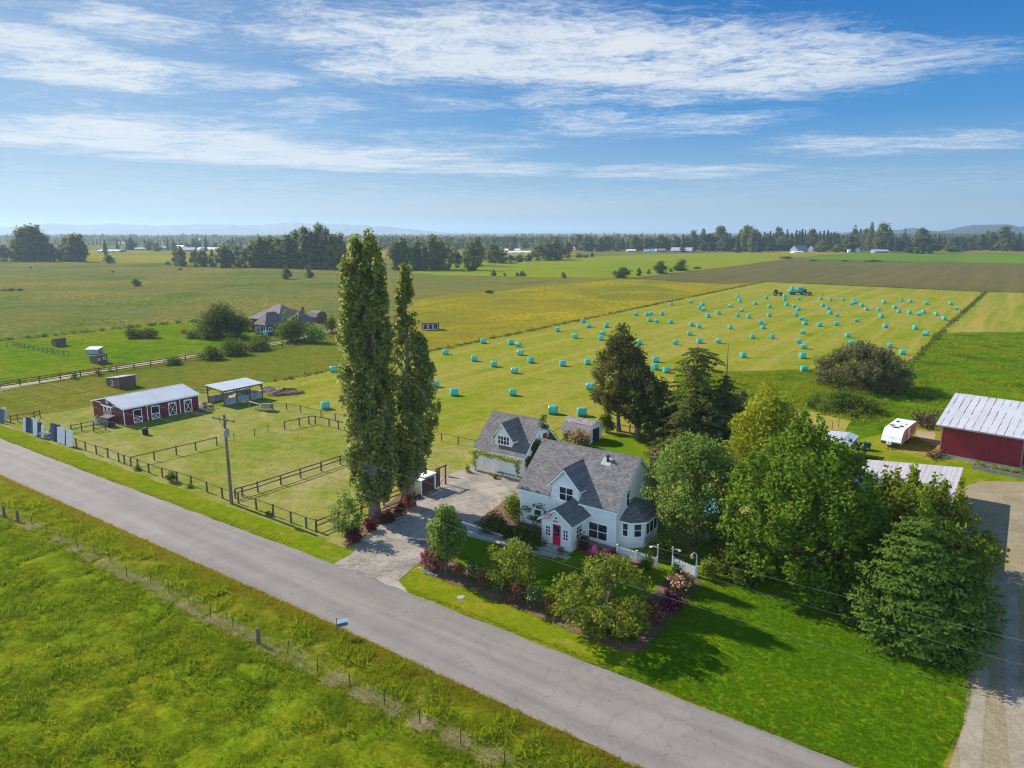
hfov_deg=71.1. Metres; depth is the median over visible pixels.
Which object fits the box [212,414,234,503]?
utility pole
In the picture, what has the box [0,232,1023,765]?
ground
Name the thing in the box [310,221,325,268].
broadleaf tree
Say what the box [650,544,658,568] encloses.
garden post
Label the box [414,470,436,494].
bin shelter
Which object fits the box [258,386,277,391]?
rubble pile
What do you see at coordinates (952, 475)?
long shed
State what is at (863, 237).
broadleaf tree
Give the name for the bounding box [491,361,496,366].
hay bale
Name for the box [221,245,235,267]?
broadleaf tree
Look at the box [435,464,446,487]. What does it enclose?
timber frame
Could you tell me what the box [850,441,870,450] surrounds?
tractor
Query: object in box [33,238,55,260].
broadleaf tree
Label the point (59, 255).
broadleaf tree
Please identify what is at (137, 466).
field shrub
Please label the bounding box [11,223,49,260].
broadleaf tree
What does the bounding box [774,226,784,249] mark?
broadleaf tree
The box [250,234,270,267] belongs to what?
broadleaf tree
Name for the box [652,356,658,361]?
hay bale
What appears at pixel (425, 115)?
sky
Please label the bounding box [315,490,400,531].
rail fence
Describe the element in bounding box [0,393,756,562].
paddock
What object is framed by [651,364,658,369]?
hay bale
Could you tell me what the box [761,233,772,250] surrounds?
broadleaf tree
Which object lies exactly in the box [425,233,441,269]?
broadleaf tree
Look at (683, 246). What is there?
conifer tree
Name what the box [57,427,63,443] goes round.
panel
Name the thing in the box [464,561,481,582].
azalea
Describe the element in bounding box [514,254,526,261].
broadleaf tree
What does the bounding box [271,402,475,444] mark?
rail fence
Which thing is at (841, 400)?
bramble mound
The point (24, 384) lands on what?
dirt track
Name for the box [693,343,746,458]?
dead topped conifer
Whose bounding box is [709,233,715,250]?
conifer tree
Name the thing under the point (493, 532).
edging
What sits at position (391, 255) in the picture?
broadleaf tree
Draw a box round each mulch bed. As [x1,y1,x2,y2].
[342,493,417,545]
[425,559,700,651]
[477,499,640,566]
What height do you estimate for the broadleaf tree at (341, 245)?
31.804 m
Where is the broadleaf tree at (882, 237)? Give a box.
[872,223,893,249]
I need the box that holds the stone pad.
[557,554,570,558]
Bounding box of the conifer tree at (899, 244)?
[896,238,902,250]
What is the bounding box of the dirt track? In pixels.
[0,330,337,390]
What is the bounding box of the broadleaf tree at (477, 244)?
[472,236,486,265]
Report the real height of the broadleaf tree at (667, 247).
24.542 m
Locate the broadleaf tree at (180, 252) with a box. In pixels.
[171,245,187,265]
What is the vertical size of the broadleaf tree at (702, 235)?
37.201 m
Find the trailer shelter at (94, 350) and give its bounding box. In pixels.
[84,346,102,353]
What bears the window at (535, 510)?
in the farmhouse
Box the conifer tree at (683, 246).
[679,234,685,251]
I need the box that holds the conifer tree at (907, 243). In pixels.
[904,237,910,248]
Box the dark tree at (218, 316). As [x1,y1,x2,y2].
[189,300,241,339]
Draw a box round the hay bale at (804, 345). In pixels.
[801,343,807,348]
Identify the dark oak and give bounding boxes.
[588,322,650,431]
[610,358,667,437]
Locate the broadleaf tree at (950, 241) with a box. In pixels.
[944,236,960,247]
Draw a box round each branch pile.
[910,407,941,429]
[923,448,948,460]
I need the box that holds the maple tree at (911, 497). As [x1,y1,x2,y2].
[819,460,1010,581]
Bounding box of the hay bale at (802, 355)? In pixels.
[798,352,806,357]
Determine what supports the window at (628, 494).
in the farmhouse
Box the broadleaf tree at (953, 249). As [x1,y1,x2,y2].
[943,246,963,251]
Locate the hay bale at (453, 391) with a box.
[449,388,457,395]
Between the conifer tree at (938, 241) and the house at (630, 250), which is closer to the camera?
the house at (630, 250)
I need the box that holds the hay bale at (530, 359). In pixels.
[527,357,533,362]
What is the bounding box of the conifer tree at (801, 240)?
[798,229,804,244]
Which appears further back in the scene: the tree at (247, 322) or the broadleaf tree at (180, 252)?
the broadleaf tree at (180, 252)
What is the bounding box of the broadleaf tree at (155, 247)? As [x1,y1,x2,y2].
[150,242,162,250]
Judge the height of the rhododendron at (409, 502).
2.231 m
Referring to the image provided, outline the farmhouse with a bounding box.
[517,438,660,554]
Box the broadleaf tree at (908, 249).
[902,247,914,252]
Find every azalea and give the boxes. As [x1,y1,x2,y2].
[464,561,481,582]
[488,573,509,593]
[521,582,545,607]
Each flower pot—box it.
[540,540,546,547]
[557,547,563,555]
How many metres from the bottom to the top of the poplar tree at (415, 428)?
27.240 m
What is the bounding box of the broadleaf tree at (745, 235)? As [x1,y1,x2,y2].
[740,227,750,251]
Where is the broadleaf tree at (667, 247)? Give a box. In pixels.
[663,236,671,250]
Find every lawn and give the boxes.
[151,322,201,331]
[452,515,817,630]
[563,435,673,484]
[617,517,967,767]
[849,441,959,466]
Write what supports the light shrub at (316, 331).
on the grass field at (268, 365)
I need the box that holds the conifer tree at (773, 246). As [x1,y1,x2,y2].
[770,233,775,250]
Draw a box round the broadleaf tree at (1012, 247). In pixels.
[1008,231,1016,249]
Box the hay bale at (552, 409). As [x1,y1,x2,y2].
[548,405,557,413]
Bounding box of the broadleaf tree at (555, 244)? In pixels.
[550,236,562,259]
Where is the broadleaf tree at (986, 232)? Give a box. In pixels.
[985,230,989,249]
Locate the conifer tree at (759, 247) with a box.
[756,235,763,251]
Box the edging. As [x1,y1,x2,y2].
[462,521,541,548]
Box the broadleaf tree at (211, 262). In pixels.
[207,249,216,266]
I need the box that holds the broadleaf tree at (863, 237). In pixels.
[858,228,873,249]
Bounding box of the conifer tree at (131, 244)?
[126,236,135,249]
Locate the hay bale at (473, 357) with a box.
[471,355,476,360]
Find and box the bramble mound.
[803,387,886,417]
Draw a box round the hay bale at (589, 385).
[586,382,593,389]
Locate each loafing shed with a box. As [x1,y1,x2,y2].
[51,338,66,346]
[89,354,107,363]
[106,374,136,388]
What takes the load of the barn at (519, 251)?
on the ground at (56, 298)
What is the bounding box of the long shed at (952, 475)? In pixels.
[848,459,962,517]
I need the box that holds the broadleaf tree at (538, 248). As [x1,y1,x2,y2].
[529,244,549,260]
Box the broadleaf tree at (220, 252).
[211,245,234,267]
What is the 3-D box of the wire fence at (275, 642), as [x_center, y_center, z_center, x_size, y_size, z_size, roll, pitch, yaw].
[-28.935,17.270,60.153,74.746,1.426,1.220,8,14,33]
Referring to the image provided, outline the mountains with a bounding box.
[0,222,447,234]
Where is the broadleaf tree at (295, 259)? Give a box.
[287,229,301,268]
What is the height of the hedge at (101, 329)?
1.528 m
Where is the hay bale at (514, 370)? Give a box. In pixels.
[511,367,517,373]
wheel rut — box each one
[959,597,995,767]
[1003,595,1023,767]
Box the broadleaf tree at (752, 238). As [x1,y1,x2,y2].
[747,227,758,251]
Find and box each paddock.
[0,322,257,384]
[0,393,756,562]
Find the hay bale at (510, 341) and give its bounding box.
[508,339,513,344]
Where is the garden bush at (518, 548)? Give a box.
[483,537,542,591]
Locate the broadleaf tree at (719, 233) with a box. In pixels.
[713,225,728,250]
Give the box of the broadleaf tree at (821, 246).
[815,240,830,251]
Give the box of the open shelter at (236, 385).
[204,378,262,405]
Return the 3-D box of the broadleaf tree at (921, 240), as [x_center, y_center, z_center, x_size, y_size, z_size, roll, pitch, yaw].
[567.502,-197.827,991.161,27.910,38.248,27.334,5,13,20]
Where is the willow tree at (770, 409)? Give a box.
[721,380,810,492]
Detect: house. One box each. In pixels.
[135,247,146,250]
[248,304,315,334]
[625,249,635,251]
[808,246,814,251]
[869,249,889,252]
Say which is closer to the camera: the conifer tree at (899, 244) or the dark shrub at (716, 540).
the dark shrub at (716, 540)
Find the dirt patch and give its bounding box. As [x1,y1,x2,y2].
[914,430,938,446]
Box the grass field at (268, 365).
[0,331,411,419]
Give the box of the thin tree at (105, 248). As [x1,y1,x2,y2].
[103,239,107,256]
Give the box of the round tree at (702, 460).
[639,428,748,546]
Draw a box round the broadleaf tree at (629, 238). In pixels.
[625,235,630,248]
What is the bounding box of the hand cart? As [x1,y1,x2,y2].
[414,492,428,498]
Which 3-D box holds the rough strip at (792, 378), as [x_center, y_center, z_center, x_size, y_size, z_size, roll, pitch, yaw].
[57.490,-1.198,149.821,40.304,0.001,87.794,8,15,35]
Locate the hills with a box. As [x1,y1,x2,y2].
[825,224,1023,236]
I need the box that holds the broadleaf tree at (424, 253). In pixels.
[417,242,430,269]
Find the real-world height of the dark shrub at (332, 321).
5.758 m
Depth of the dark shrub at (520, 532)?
69.78 m
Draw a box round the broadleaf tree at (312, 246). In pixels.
[305,228,318,268]
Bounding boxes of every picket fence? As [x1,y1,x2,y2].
[616,544,656,566]
[672,556,697,576]
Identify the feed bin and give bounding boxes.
[100,414,114,426]
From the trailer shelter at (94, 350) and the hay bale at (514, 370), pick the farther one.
the trailer shelter at (94, 350)
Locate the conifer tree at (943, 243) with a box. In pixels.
[941,236,945,249]
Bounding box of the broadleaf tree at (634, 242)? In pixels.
[629,233,640,251]
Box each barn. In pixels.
[90,383,199,424]
[97,249,125,251]
[182,247,196,250]
[197,247,218,250]
[508,251,530,252]
[643,249,656,251]
[670,247,692,251]
[790,245,807,251]
[935,393,1023,469]
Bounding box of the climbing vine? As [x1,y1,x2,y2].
[469,449,522,480]
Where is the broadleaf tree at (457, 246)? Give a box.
[451,241,459,249]
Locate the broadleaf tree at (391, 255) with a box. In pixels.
[385,240,401,269]
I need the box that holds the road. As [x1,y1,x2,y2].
[0,438,857,767]
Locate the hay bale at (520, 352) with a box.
[517,350,523,354]
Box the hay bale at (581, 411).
[577,407,586,415]
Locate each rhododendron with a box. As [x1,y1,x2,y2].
[401,492,416,507]
[417,545,447,571]
[473,563,491,589]
[540,591,562,617]
[660,587,686,611]
[667,569,696,595]
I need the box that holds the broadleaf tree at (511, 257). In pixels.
[506,255,514,261]
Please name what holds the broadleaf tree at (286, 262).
on the ground at (56, 298)
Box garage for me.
[473,410,558,477]
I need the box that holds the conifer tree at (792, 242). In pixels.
[787,233,794,250]
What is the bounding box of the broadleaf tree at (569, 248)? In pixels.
[565,242,573,252]
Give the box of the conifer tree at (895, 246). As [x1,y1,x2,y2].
[892,238,898,250]
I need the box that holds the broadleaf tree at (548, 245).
[540,239,555,259]
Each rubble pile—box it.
[199,402,210,406]
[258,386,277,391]
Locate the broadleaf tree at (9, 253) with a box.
[4,243,22,260]
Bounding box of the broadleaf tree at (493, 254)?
[484,241,501,262]
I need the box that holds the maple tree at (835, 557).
[806,468,902,563]
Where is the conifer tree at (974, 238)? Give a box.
[970,234,975,249]
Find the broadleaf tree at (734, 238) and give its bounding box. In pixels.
[730,236,739,250]
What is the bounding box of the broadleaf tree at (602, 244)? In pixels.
[597,237,605,250]
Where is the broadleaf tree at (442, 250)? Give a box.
[434,239,448,269]
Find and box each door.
[103,406,111,414]
[133,408,142,422]
[151,405,159,419]
[168,402,176,415]
[184,399,192,412]
[484,454,499,470]
[504,458,519,475]
[553,524,560,545]
[593,427,598,441]
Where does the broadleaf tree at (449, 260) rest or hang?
on the lime field at (594, 267)
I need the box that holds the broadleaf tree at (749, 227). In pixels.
[740,225,753,247]
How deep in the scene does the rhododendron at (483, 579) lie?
61.48 m
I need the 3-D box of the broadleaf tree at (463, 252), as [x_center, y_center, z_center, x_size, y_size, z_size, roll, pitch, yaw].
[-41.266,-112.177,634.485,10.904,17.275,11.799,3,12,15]
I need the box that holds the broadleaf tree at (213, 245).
[209,242,220,246]
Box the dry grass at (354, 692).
[0,507,516,767]
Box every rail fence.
[0,330,337,388]
[132,436,217,460]
[234,455,344,498]
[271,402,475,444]
[284,416,343,429]
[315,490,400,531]
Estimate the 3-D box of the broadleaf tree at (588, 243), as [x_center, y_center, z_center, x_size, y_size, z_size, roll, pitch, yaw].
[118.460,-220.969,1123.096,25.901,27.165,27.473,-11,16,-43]
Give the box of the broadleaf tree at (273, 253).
[268,237,284,267]
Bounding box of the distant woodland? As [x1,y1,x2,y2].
[0,231,1023,248]
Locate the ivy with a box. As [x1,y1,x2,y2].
[524,414,557,470]
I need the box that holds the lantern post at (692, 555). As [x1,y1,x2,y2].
[691,553,696,577]
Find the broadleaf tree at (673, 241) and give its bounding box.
[670,235,680,248]
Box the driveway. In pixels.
[333,465,521,592]
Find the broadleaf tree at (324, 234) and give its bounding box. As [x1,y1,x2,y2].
[316,226,330,268]
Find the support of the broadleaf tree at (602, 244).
on the ground at (56, 298)
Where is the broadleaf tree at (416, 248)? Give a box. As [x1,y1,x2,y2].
[410,240,422,269]
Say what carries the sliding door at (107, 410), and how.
in the horse barn at (176, 399)
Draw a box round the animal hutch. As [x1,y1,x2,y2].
[248,401,273,410]
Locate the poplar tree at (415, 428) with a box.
[390,262,442,501]
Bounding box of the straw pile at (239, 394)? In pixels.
[225,393,251,402]
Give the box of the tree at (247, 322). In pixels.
[241,315,252,328]
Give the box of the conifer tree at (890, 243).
[887,235,893,250]
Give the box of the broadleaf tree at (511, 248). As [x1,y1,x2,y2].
[508,243,515,250]
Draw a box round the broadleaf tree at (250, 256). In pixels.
[244,240,258,267]
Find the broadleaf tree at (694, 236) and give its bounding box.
[687,229,699,250]
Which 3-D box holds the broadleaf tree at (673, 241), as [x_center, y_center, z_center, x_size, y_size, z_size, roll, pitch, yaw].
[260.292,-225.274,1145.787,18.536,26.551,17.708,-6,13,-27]
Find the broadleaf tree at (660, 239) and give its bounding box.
[652,233,667,248]
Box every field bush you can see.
[101,255,115,262]
[130,278,141,285]
[279,267,291,278]
[304,265,314,277]
[612,267,632,277]
[636,267,641,275]
[652,260,669,273]
[672,258,689,270]
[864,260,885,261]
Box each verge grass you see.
[0,436,289,543]
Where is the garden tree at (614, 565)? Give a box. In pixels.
[548,549,654,641]
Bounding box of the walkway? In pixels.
[462,523,570,557]
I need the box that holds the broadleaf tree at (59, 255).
[55,243,63,260]
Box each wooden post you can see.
[2,505,5,517]
[15,510,19,522]
[256,627,259,645]
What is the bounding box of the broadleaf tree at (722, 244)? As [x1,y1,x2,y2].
[715,234,731,250]
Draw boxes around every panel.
[0,409,3,422]
[2,407,6,420]
[23,418,25,431]
[26,418,30,431]
[33,419,37,435]
[37,422,41,436]
[41,425,44,437]
[50,423,54,439]
[54,424,59,441]
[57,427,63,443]
[61,428,66,444]
[66,430,72,446]
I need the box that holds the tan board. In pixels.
[440,463,450,476]
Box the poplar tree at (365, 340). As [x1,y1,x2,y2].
[334,228,400,517]
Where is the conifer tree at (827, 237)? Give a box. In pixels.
[826,230,830,250]
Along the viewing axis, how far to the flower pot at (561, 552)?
67.67 m
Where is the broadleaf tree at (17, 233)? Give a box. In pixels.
[7,225,35,260]
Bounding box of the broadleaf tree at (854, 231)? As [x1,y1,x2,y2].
[851,225,859,244]
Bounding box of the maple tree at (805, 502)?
[715,402,898,594]
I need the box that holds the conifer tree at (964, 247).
[960,237,968,250]
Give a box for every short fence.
[5,341,68,354]
[9,410,40,422]
[70,420,94,430]
[92,422,105,431]
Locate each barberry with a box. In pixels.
[343,524,364,543]
[362,515,378,530]
[380,509,397,523]
[393,501,407,515]
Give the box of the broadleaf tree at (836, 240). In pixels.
[830,231,841,247]
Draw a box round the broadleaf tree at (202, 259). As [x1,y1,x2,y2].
[195,247,208,266]
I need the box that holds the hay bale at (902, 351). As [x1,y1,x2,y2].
[899,349,905,354]
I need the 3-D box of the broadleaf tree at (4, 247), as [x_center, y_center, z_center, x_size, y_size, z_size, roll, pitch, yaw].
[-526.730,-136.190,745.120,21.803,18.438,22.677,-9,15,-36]
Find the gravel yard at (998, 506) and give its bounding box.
[949,481,1023,767]
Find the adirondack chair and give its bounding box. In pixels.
[588,544,598,557]
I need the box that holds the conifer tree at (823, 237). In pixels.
[817,231,825,250]
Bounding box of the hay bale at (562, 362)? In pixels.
[559,360,565,365]
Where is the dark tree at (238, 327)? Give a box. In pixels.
[223,309,254,337]
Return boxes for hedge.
[0,319,198,340]
[1,287,23,290]
[191,344,228,360]
[216,337,251,356]
[244,335,272,351]
[274,281,764,380]
[887,291,987,379]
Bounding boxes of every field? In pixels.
[0,516,483,767]
[36,250,576,262]
[204,282,986,446]
[412,251,783,277]
[633,259,1023,291]
[762,250,845,257]
[796,254,1023,262]
[845,332,1023,439]
[933,249,1023,251]
[936,292,1023,332]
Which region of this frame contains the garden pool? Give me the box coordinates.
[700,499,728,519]
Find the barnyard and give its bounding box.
[753,421,1023,734]
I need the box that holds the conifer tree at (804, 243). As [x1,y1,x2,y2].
[802,230,806,245]
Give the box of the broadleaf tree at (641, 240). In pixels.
[638,237,643,249]
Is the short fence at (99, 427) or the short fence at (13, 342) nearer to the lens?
the short fence at (99, 427)
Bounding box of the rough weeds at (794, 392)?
[679,360,916,419]
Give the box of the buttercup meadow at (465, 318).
[407,278,762,349]
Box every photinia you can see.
[452,556,465,575]
[507,579,527,603]
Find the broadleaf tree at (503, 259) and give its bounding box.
[496,248,508,262]
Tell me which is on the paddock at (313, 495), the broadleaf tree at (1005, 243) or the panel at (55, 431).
the panel at (55, 431)
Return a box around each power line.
[237,421,1021,640]
[244,426,1018,663]
[266,458,1020,704]
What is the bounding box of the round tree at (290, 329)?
[270,307,307,341]
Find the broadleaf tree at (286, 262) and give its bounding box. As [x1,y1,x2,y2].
[276,232,296,267]
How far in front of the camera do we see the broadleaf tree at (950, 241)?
1152.43 m
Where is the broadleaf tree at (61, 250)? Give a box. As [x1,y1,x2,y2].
[57,235,71,260]
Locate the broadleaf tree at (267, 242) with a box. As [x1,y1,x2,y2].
[261,235,276,267]
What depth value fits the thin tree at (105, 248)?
855.73 m
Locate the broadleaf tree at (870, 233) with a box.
[864,222,874,250]
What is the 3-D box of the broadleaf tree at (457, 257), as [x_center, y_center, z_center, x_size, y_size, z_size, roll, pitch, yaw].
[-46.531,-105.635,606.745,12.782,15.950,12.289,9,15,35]
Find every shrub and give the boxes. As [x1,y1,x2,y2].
[70,371,77,379]
[124,325,143,338]
[133,464,141,470]
[139,327,158,338]
[163,355,184,365]
[164,471,176,481]
[183,328,199,338]
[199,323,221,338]
[256,334,271,340]
[265,511,271,516]
[299,321,328,343]
[322,314,337,332]
[327,488,362,537]
[465,462,470,471]
[477,507,506,534]
[499,522,514,539]
[502,488,522,519]
[510,518,529,543]
[524,525,543,550]
[562,429,571,439]
[567,425,591,445]
[576,529,589,549]
[598,410,615,432]
[606,550,619,557]
[612,614,639,644]
[638,551,654,571]
[638,596,665,626]
[649,531,679,559]
[671,562,685,574]
[698,554,724,579]
[708,510,736,544]
[713,535,751,576]
[729,562,764,589]
[805,561,851,613]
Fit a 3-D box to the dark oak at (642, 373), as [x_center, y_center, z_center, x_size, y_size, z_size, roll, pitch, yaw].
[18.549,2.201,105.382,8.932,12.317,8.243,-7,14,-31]
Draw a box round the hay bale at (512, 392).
[509,389,515,395]
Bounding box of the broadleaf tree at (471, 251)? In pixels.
[462,240,482,270]
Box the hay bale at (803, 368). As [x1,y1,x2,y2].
[800,366,807,371]
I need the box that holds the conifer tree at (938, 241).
[935,234,941,250]
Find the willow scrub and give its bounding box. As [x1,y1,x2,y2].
[811,340,917,395]
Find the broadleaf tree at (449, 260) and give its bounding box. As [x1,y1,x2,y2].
[444,241,453,268]
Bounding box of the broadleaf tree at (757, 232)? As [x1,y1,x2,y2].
[753,229,760,250]
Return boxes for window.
[428,324,432,329]
[497,435,509,446]
[534,508,541,524]
[545,524,550,536]
[558,485,573,501]
[562,529,568,541]
[575,524,581,539]
[588,520,607,542]
[621,523,628,537]
[625,488,630,507]
[633,524,641,538]
[645,517,657,536]
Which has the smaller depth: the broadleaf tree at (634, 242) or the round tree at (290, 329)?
the round tree at (290, 329)
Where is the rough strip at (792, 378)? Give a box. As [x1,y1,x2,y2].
[674,359,912,420]
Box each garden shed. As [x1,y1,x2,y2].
[308,310,326,322]
[561,416,602,443]
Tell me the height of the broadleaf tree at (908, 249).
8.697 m
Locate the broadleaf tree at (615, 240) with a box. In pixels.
[611,237,622,249]
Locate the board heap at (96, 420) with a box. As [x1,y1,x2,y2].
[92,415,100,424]
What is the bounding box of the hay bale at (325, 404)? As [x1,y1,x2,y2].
[320,401,329,409]
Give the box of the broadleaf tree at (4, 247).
[0,244,12,260]
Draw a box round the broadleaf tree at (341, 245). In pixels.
[332,232,349,269]
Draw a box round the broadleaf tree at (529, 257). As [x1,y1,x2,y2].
[525,253,533,260]
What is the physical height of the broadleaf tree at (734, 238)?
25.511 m
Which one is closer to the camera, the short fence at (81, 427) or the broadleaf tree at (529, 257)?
the short fence at (81, 427)
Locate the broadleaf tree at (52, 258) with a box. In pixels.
[48,244,58,260]
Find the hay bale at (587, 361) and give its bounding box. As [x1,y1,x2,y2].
[584,359,590,364]
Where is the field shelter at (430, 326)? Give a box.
[421,322,439,329]
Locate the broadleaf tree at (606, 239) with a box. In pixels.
[601,236,612,250]
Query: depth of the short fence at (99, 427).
110.14 m
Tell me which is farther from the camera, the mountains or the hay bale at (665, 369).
the mountains
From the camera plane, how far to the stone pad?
67.50 m
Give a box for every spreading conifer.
[643,346,730,452]
[643,410,705,459]
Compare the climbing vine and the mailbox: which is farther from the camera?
the climbing vine
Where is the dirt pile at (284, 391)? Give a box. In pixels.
[267,387,303,395]
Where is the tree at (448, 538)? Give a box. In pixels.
[424,503,468,573]
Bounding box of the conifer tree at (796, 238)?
[793,230,799,245]
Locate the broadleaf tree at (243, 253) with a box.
[237,248,250,267]
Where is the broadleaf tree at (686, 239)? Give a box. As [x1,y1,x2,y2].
[681,235,691,246]
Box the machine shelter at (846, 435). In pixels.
[820,431,858,453]
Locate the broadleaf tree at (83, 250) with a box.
[73,233,90,261]
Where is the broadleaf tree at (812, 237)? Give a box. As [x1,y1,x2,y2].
[805,228,818,247]
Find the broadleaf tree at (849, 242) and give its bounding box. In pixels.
[842,235,859,251]
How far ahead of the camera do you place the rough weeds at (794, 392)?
140.27 m
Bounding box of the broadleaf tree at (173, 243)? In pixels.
[168,240,177,250]
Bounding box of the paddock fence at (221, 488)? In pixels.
[73,438,316,528]
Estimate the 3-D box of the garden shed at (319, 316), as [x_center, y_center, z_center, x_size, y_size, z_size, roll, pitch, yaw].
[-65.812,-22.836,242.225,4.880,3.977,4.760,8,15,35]
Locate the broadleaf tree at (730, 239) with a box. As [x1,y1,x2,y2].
[726,233,733,250]
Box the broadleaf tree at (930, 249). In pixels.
[925,235,938,253]
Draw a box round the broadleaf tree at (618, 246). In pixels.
[614,240,622,250]
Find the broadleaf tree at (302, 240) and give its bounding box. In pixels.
[297,225,311,268]
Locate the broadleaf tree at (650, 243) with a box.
[643,237,654,248]
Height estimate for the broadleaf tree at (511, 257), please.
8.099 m
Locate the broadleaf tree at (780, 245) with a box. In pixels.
[774,235,790,250]
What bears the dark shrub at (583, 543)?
on the mulch bed at (590, 544)
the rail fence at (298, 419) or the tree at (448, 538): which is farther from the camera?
the rail fence at (298, 419)
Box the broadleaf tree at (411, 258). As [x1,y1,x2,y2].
[402,248,417,269]
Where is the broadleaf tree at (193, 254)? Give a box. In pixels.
[189,249,200,265]
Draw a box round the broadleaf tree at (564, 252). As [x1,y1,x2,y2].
[556,245,566,259]
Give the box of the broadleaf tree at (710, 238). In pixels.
[701,233,714,250]
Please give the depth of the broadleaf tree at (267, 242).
607.12 m
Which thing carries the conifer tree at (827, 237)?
on the ground at (56, 298)
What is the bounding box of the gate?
[198,406,212,411]
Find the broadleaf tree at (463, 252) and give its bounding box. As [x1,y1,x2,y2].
[461,248,470,265]
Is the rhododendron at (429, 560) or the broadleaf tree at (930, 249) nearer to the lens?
the rhododendron at (429, 560)
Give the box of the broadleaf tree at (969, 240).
[964,236,973,250]
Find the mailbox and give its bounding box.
[336,618,348,635]
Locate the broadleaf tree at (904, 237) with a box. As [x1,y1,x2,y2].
[898,232,909,249]
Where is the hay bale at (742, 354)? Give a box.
[739,352,746,357]
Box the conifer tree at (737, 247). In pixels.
[733,234,741,252]
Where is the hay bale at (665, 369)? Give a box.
[662,367,669,372]
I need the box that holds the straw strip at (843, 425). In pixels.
[710,402,850,432]
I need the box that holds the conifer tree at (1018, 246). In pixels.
[1013,232,1023,250]
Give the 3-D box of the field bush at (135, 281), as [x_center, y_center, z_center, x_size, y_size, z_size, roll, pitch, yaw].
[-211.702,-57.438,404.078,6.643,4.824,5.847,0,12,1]
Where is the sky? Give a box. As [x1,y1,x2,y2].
[0,0,1023,231]
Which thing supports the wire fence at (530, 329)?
on the hay field at (542, 382)
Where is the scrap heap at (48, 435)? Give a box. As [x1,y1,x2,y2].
[44,429,49,438]
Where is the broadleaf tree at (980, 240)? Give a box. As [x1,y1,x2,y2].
[974,233,987,250]
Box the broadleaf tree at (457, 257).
[452,250,461,267]
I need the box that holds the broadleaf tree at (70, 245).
[61,231,78,261]
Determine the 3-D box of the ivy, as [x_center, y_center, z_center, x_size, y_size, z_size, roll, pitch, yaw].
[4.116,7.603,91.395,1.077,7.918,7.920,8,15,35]
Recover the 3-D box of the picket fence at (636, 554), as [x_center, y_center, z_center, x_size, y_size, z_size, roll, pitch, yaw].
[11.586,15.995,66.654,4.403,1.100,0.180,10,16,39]
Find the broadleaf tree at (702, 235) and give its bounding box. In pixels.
[697,228,708,250]
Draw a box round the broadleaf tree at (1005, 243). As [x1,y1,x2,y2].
[993,225,1014,250]
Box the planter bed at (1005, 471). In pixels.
[972,459,1023,478]
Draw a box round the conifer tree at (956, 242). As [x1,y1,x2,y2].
[953,237,960,248]
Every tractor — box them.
[773,289,782,295]
[802,289,811,295]
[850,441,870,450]
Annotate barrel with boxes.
[142,427,148,434]
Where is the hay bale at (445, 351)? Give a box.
[443,349,447,354]
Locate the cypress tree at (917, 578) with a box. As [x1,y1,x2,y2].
[836,515,1009,675]
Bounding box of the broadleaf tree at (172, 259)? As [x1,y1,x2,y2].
[170,249,179,265]
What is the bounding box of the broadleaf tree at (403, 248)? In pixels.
[393,235,409,268]
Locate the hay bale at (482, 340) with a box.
[480,338,485,343]
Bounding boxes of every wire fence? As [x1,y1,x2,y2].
[14,513,516,764]
[274,281,760,381]
[900,290,986,368]
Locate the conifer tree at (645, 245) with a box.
[643,238,649,248]
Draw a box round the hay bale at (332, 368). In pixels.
[330,366,336,371]
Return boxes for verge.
[0,424,954,767]
[0,479,632,767]
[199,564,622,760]
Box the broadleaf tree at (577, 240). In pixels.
[572,233,583,249]
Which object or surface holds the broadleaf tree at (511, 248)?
on the yellow field at (144, 256)
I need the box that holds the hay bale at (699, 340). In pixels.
[696,338,702,342]
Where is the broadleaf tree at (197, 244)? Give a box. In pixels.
[194,241,200,248]
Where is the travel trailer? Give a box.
[881,418,916,446]
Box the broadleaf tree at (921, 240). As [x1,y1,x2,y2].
[912,227,933,253]
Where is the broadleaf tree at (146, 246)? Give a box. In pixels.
[142,240,153,249]
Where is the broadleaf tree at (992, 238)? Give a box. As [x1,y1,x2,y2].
[985,231,998,250]
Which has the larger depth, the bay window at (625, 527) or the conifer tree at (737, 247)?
the conifer tree at (737, 247)
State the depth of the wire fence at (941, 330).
213.06 m
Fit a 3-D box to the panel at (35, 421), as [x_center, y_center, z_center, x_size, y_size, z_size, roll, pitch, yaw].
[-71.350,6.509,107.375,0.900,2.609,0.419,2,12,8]
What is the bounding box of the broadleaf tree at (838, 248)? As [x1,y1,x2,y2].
[830,244,843,251]
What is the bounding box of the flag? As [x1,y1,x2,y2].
[544,510,550,519]
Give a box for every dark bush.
[628,376,687,443]
[720,389,755,440]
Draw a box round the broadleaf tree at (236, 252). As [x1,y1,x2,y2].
[232,245,244,266]
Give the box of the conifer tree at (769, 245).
[765,231,773,251]
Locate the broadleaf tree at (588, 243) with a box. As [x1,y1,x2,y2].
[579,234,594,250]
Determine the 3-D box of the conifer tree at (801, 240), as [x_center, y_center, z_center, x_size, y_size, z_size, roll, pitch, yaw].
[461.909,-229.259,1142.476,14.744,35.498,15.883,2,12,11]
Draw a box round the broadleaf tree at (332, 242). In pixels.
[324,232,339,269]

